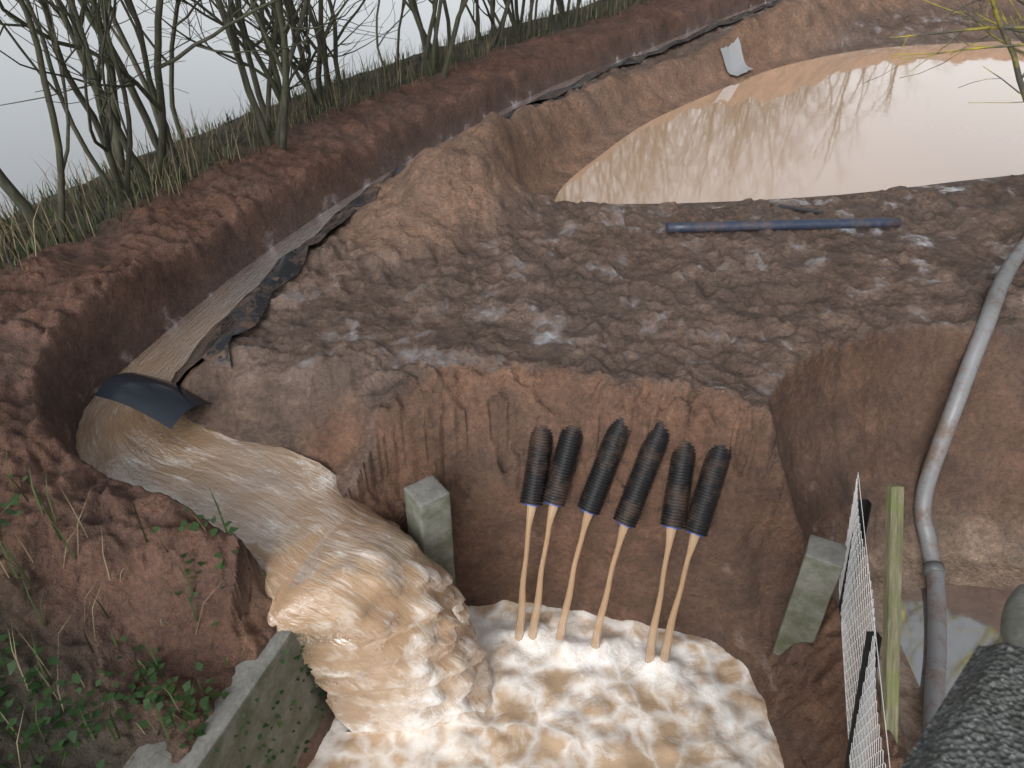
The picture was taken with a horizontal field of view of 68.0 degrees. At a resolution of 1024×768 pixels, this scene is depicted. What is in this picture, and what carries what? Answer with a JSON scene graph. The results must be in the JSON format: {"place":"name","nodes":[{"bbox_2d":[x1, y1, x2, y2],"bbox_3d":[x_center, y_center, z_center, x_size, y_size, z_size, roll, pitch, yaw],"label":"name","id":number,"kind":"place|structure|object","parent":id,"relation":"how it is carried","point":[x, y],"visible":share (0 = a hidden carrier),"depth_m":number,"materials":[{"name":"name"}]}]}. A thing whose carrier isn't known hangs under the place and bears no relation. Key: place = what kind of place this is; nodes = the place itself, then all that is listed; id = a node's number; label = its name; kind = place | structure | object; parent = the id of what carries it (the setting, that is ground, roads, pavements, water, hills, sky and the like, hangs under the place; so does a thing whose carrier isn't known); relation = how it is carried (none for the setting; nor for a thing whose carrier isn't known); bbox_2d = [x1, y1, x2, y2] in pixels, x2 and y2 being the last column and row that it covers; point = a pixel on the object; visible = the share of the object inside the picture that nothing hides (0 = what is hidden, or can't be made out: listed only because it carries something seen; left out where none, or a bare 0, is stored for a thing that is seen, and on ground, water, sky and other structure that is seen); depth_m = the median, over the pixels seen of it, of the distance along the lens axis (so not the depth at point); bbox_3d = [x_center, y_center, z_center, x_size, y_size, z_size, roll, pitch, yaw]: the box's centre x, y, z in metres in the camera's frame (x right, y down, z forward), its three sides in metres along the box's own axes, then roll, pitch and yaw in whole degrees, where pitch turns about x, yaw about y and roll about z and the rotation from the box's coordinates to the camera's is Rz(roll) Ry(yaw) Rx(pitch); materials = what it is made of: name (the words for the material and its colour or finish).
{"place":"outdoors","nodes":[
{"label":"outdoors","id":0,"kind":"place"},
{"bbox_2d":[0,0,592,217],"bbox_3d":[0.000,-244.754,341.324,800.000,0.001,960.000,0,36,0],"label":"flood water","id":1,"kind":"structure","parent":0,"point":[205,79],"depth_m":10.35,"materials":[{"name":"white liquid"}]},
{"bbox_2d":[0,0,1023,767],"bbox_3d":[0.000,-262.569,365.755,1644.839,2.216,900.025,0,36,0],"label":"terrain","id":2,"kind":"structure","parent":0,"point":[460,316],"depth_m":3.78,"materials":[{"name":"brown soil"}]},
{"bbox_2d":[0,448,228,767],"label":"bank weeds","id":3,"kind":"object","parent":2,"relation":"on","point":[40,501],"visible":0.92,"depth_m":2.59,"materials":[{"name":"green plant"}]},
{"bbox_2d":[0,474,267,767],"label":"leaves","id":4,"kind":"object","parent":2,"relation":"on","point":[151,667],"visible":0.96,"depth_m":2.56,"materials":[{"name":"green plant"}]},
{"bbox_2d":[0,458,297,767],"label":"dry stems","id":5,"kind":"object","parent":2,"relation":"on","point":[15,656],"visible":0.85,"depth_m":2.61,"materials":[{"name":"brown plant"}]},
{"bbox_2d":[94,372,212,429],"bbox_3d":[-1.670,0.058,3.540,0.465,0.124,0.256,16,39,20],"label":"plastic sheet","id":6,"kind":"object","parent":2,"relation":"on","point":[168,404],"visible":1,"depth_m":3.48,"materials":[{"name":"grey plastic"}]},
{"bbox_2d":[122,631,329,767],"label":"concrete headwall","id":7,"kind":"object","parent":2,"relation":"on","point":[266,676],"visible":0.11,"depth_m":2.84,"materials":[{"name":"grey concrete"}]},
{"bbox_2d":[215,634,324,767],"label":"moss patches","id":8,"kind":"object","parent":7,"relation":"attached to","point":[277,715],"depth_m":2.94,"materials":[{"name":"green plant"}]},
{"bbox_2d":[0,0,641,246],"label":"hedge trees","id":9,"kind":"object","parent":2,"relation":"on","point":[113,139],"visible":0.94,"depth_m":5.11,"materials":[{"name":"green plant"}]},
{"bbox_2d":[0,0,652,271],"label":"grass","id":10,"kind":"structure","parent":2,"relation":"on","point":[49,212],"depth_m":5.77,"materials":[{"name":"plant"}]},
{"bbox_2d":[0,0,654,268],"bbox_3d":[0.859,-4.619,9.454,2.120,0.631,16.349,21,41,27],"label":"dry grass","id":11,"kind":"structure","parent":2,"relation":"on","point":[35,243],"depth_m":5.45,"materials":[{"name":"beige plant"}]},
{"bbox_2d":[76,0,772,733],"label":"flowing muddy water","id":12,"kind":"structure","parent":2,"relation":"on","point":[372,608],"depth_m":3.24,"materials":[{"name":"brown liquid"}]},
{"bbox_2d":[404,475,455,585],"bbox_3d":[-0.370,1.066,3.723,0.155,1.503,0.155,-22,42,-28],"label":"concrete post","id":13,"kind":"object","parent":2,"relation":"on","point":[428,510],"visible":0.48,"depth_m":3.32,"materials":[{"name":"grey concrete"}]},
{"bbox_2d":[171,0,781,383],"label":"plastic liner","id":14,"kind":"object","parent":2,"relation":"on","point":[246,312],"visible":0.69,"depth_m":4.13,"materials":[{"name":"black plastic"}]},
{"bbox_2d":[520,417,731,536],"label":"drain pipes","id":15,"kind":"object","parent":2,"relation":"on","point":[632,500],"visible":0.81,"depth_m":3.41,"materials":[{"name":"black plastic"}]},
{"bbox_2d":[720,38,752,75],"bbox_3d":[2.375,-3.450,8.000,0.228,0.299,0.398,26,43,31],"label":"grey sheet","id":16,"kind":"object","parent":2,"relation":"on","point":[735,63],"visible":1,"depth_m":8.05,"materials":[{"name":"grey plastic"}]},
{"bbox_2d":[665,217,900,232],"bbox_3d":[1.645,-0.964,4.603,1.432,0.060,0.060,-2,36,-3],"label":"blue water pipe","id":17,"kind":"object","parent":2,"relation":"on","point":[759,225],"visible":1,"depth_m":4.58,"materials":[{"name":"metal"}]},
{"bbox_2d":[770,203,823,213],"bbox_3d":[1.885,-1.127,4.911,0.420,0.012,0.035,13,38,14],"label":"stick","id":18,"kind":"object","parent":2,"relation":"on","point":[799,209],"visible":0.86,"depth_m":4.91,"materials":[{"name":"grey"}]},
{"bbox_2d":[772,535,846,654],"bbox_3d":[1.320,1.265,3.601,0.155,1.403,0.145,17,39,22],"label":"concrete post","id":19,"kind":"object","parent":2,"relation":"on","point":[818,573],"visible":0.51,"depth_m":3.26,"materials":[{"name":"grey concrete"}]},
{"bbox_2d":[838,474,903,767],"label":"wire fence","id":20,"kind":"object","parent":2,"relation":"on","point":[866,689],"visible":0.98,"depth_m":2.89,"materials":[{"name":"grey metal"}]},
{"bbox_2d":[862,0,1023,102],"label":"bare tree","id":21,"kind":"object","parent":2,"relation":"on","point":[1008,44],"visible":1,"depth_m":4.27,"materials":[{"name":"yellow plant"}]},
{"bbox_2d":[900,585,1011,696],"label":"puddle water","id":22,"kind":"structure","parent":2,"relation":"on","point":[974,613],"depth_m":3.57,"materials":[{"name":"white liquid"}]},
{"bbox_2d":[901,642,1023,767],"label":"bridge parapet wall","id":23,"kind":"structure","parent":2,"relation":"on","point":[977,720],"depth_m":1.28,"materials":[{"name":"stone"}]},
{"bbox_2d":[1000,584,1023,648],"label":"coping stone","id":24,"kind":"object","parent":23,"relation":"on","point":[1012,625],"visible":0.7,"depth_m":1.77,"materials":[{"name":"stone"}]},
{"bbox_2d":[914,236,1023,733],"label":"grey hose","id":25,"kind":"object","parent":2,"relation":"on","point":[936,662],"visible":0.98,"depth_m":3.72,"materials":[{"name":"grey"}]},
{"bbox_2d":[307,600,783,767],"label":"pool water","id":26,"kind":"structure","parent":0,"point":[573,699],"depth_m":3.50,"materials":[{"name":"white liquid"}]},
{"bbox_2d":[515,504,699,663],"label":"water jets","id":27,"kind":"object","parent":26,"relation":"on","point":[599,621],"visible":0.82,"depth_m":3.60,"materials":[{"name":"brown liquid"}]},
{"bbox_2d":[555,41,1023,203],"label":"pond water","id":28,"kind":"structure","parent":0,"point":[827,125],"depth_m":6.50,"materials":[{"name":"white liquid"}]}
]}

